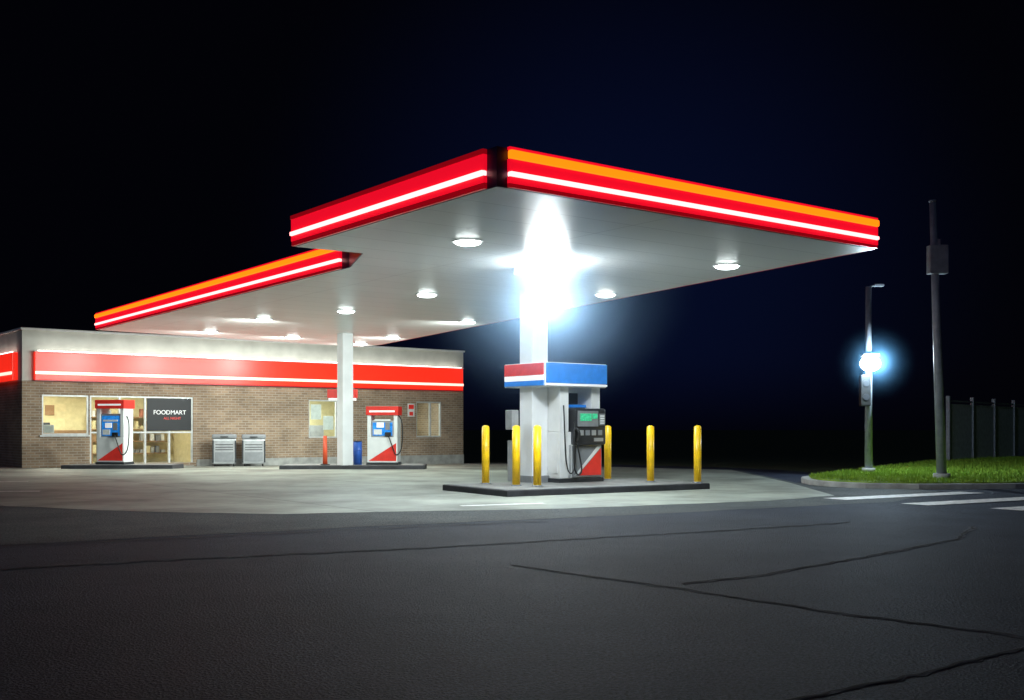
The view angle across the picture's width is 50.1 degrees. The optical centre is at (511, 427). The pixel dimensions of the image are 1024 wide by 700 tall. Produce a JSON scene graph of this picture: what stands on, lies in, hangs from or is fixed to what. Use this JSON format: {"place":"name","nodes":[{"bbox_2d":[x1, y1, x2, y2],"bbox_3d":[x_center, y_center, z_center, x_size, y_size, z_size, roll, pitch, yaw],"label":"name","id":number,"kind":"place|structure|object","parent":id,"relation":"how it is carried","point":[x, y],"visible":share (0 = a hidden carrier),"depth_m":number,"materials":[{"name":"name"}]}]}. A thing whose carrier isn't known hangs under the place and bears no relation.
{"place":"outdoors","nodes":[
{"label":"outdoors","id":0,"kind":"place"},
{"bbox_2d":[0,463,833,513],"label":"concrete forecourt","id":1,"kind":"structure","parent":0,"point":[269,489],"depth_m":24.20,"materials":[{"name":"grey concrete"}]},
{"bbox_2d":[61,463,183,468],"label":"pump island","id":2,"kind":"structure","parent":1,"relation":"on","point":[135,466],"depth_m":37.70,"materials":[{"name":"paint"}]},
{"bbox_2d":[95,400,134,464],"bbox_3d":[-13.821,0.165,38.254,1.267,2.250,0.750,0,0,12],"label":"fuel pump","id":3,"kind":"object","parent":2,"relation":"on","point":[114,439],"visible":1,"depth_m":38.02,"materials":[{"name":"plastic"}]},
{"bbox_2d":[212,434,236,465],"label":"outdoor bin","id":4,"kind":"object","parent":1,"relation":"on","point":[223,448],"visible":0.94,"depth_m":43.38,"materials":[{"name":"silver metal"}]},
{"bbox_2d":[215,452,233,461],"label":"door panel","id":5,"kind":"structure","parent":4,"relation":"in","point":[219,456],"depth_m":43.38,"materials":[{"name":"grey metal"}]},
{"bbox_2d":[0,327,464,467],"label":"convenience store","id":6,"kind":"structure","parent":1,"relation":"on","point":[190,395],"depth_m":44.81,"materials":[{"name":"beige brick"}]},
{"bbox_2d":[241,434,265,465],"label":"outdoor bin","id":7,"kind":"object","parent":1,"relation":"on","point":[253,448],"visible":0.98,"depth_m":44.15,"materials":[{"name":"silver metal"}]},
{"bbox_2d":[245,452,262,461],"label":"door panel","id":8,"kind":"structure","parent":7,"relation":"in","point":[249,456],"depth_m":44.14,"materials":[{"name":"grey metal"}]},
{"bbox_2d":[0,481,543,505],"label":"parking markings","id":9,"kind":"object","parent":1,"relation":"on","point":[459,505],"visible":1,"depth_m":19.99,"materials":[{"name":"paint"}]},
{"bbox_2d":[279,464,426,468],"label":"pump island","id":10,"kind":"structure","parent":1,"relation":"on","point":[336,466],"depth_m":37.00,"materials":[{"name":"paint"}]},
{"bbox_2d":[320,436,329,464],"bbox_3d":[-6.350,0.780,37.200,0.320,1.000,0.320,0,0,0],"label":"marker post","id":11,"kind":"object","parent":10,"relation":"on","point":[325,461],"visible":0.98,"depth_m":37.14,"materials":[{"name":"orange plastic"}]},
{"bbox_2d":[353,441,361,464],"bbox_3d":[-5.300,0.868,37.600,0.316,0.825,0.316,0,0,0],"label":"plastic barrel","id":12,"kind":"object","parent":10,"relation":"on","point":[357,452],"visible":1,"depth_m":37.47,"materials":[{"name":"blue plastic"}]},
{"bbox_2d":[366,406,402,464],"bbox_3d":[-4.323,0.280,37.568,1.267,2.000,0.750,0,0,5],"label":"fuel pump","id":13,"kind":"object","parent":10,"relation":"on","point":[384,445],"visible":1,"depth_m":37.30,"materials":[{"name":"plastic"}]},
{"bbox_2d":[94,146,878,482],"bbox_3d":[-3.287,-2.435,28.819,10.770,7.430,27.958,0,0,-31],"label":"station canopy","id":14,"kind":"object","parent":1,"relation":"on","point":[528,238],"visible":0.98,"depth_m":20.45,"materials":[{"name":"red metal"}]},
{"bbox_2d":[443,478,709,496],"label":"pump island","id":15,"kind":"structure","parent":1,"relation":"on","point":[505,489],"depth_m":23.64,"materials":[{"name":"paint"}]},
{"bbox_2d":[480,425,490,483],"bbox_3d":[-0.587,0.605,24.400,0.240,1.311,0.240,0,0,0],"label":"safety bollard","id":16,"kind":"object","parent":15,"relation":"on","point":[485,454],"visible":0.98,"depth_m":24.33,"materials":[{"name":"yellow metal"}]},
{"bbox_2d":[511,425,521,485],"bbox_3d":[0.090,0.605,23.600,0.240,1.311,0.240,0,0,0],"label":"safety bollard","id":17,"kind":"object","parent":15,"relation":"on","point":[515,455],"visible":0.96,"depth_m":23.53,"materials":[{"name":"yellow metal"}]},
{"bbox_2d":[532,425,542,486],"bbox_3d":[0.540,0.605,23.350,0.240,1.311,0.240,0,0,0],"label":"safety bollard","id":18,"kind":"object","parent":15,"relation":"on","point":[536,455],"visible":1,"depth_m":23.28,"materials":[{"name":"yellow metal"}]},
{"bbox_2d":[504,362,606,482],"bbox_3d":[0.992,-0.100,25.359,2.100,2.720,1.592,0,0,-37],"label":"fuel pump","id":19,"kind":"object","parent":15,"relation":"on","point":[576,427],"visible":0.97,"depth_m":25.02,"materials":[{"name":"plastic"}]},
{"bbox_2d":[572,446,601,476],"bbox_3d":[1.729,0.775,25.291,0.890,0.710,0.027,0,0,-37],"label":"lower door","id":20,"kind":"structure","parent":19,"relation":"in","point":[585,451],"depth_m":25.21,"materials":[{"name":"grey metal"}]},
{"bbox_2d":[604,425,612,479],"bbox_3d":[2.300,0.605,26.300,0.240,1.311,0.240,0,0,0],"label":"safety bollard","id":21,"kind":"object","parent":15,"relation":"on","point":[607,460],"visible":0.85,"depth_m":26.22,"materials":[{"name":"yellow metal"}]},
{"bbox_2d":[645,425,655,481],"bbox_3d":[3.200,0.605,25.300,0.240,1.311,0.240,0,0,0],"label":"safety bollard","id":22,"kind":"object","parent":15,"relation":"on","point":[650,453],"visible":0.96,"depth_m":25.22,"materials":[{"name":"yellow metal"}]},
{"bbox_2d":[692,425,702,482],"bbox_3d":[4.220,0.605,24.900,0.240,1.311,0.240,0,0,0],"label":"safety bollard","id":23,"kind":"object","parent":15,"relation":"on","point":[697,453],"visible":1,"depth_m":24.82,"materials":[{"name":"yellow metal"}]},
{"bbox_2d":[0,467,938,544],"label":"worn apron","id":24,"kind":"object","parent":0,"point":[23,525],"visible":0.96,"depth_m":16.98,"materials":[{"name":"concrete"}]},
{"bbox_2d":[0,464,1023,699],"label":"asphalt road","id":25,"kind":"structure","parent":0,"point":[477,622],"depth_m":8.42,"materials":[{"name":"grey asphalt"}]},
{"bbox_2d":[0,521,1023,699],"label":"pavement cracks","id":26,"kind":"object","parent":25,"relation":"on","point":[900,677],"visible":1,"depth_m":10.12,"materials":[{"name":"black asphalt"}]},
{"bbox_2d":[828,492,1023,509],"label":"crosswalk","id":27,"kind":"structure","parent":25,"relation":"on","point":[948,502],"depth_m":21.08,"materials":[{"name":"paint"}]},
{"bbox_2d":[0,0,1023,429],"label":"sky","id":28,"kind":"structure","parent":0,"point":[149,148],"materials":[{"name":"black"}]},
{"bbox_2d":[463,430,945,473],"bbox_3d":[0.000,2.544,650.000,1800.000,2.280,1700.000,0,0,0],"label":"ground","id":29,"kind":"structure","parent":0,"point":[817,451],"depth_m":192.22,"materials":[{"name":"black"}]},
{"bbox_2d":[801,456,1023,488],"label":"grass verge","id":30,"kind":"object","parent":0,"point":[1001,472],"depth_m":27.28,"materials":[{"name":"plant"}]},
{"bbox_2d":[859,284,883,471],"bbox_3d":[10.000,-1.390,30.150,2.500,5.280,2.500,0,0,0],"label":"street lamp","id":31,"kind":"object","parent":30,"relation":"on","point":[869,362],"visible":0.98,"depth_m":30.61,"materials":[{"name":"metal"}]},
{"bbox_2d":[926,199,950,477],"bbox_3d":[10.435,-2.147,26.750,0.530,6.815,0.400,0,0,0],"label":"utility pole","id":32,"kind":"object","parent":30,"relation":"on","point":[937,259],"visible":0.86,"depth_m":26.66,"materials":[{"name":"metal"}]},
{"bbox_2d":[946,396,1023,459],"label":"slatted fence","id":33,"kind":"object","parent":30,"relation":"on","point":[973,430],"visible":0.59,"depth_m":44.73,"materials":[{"name":"metal"}]}
]}

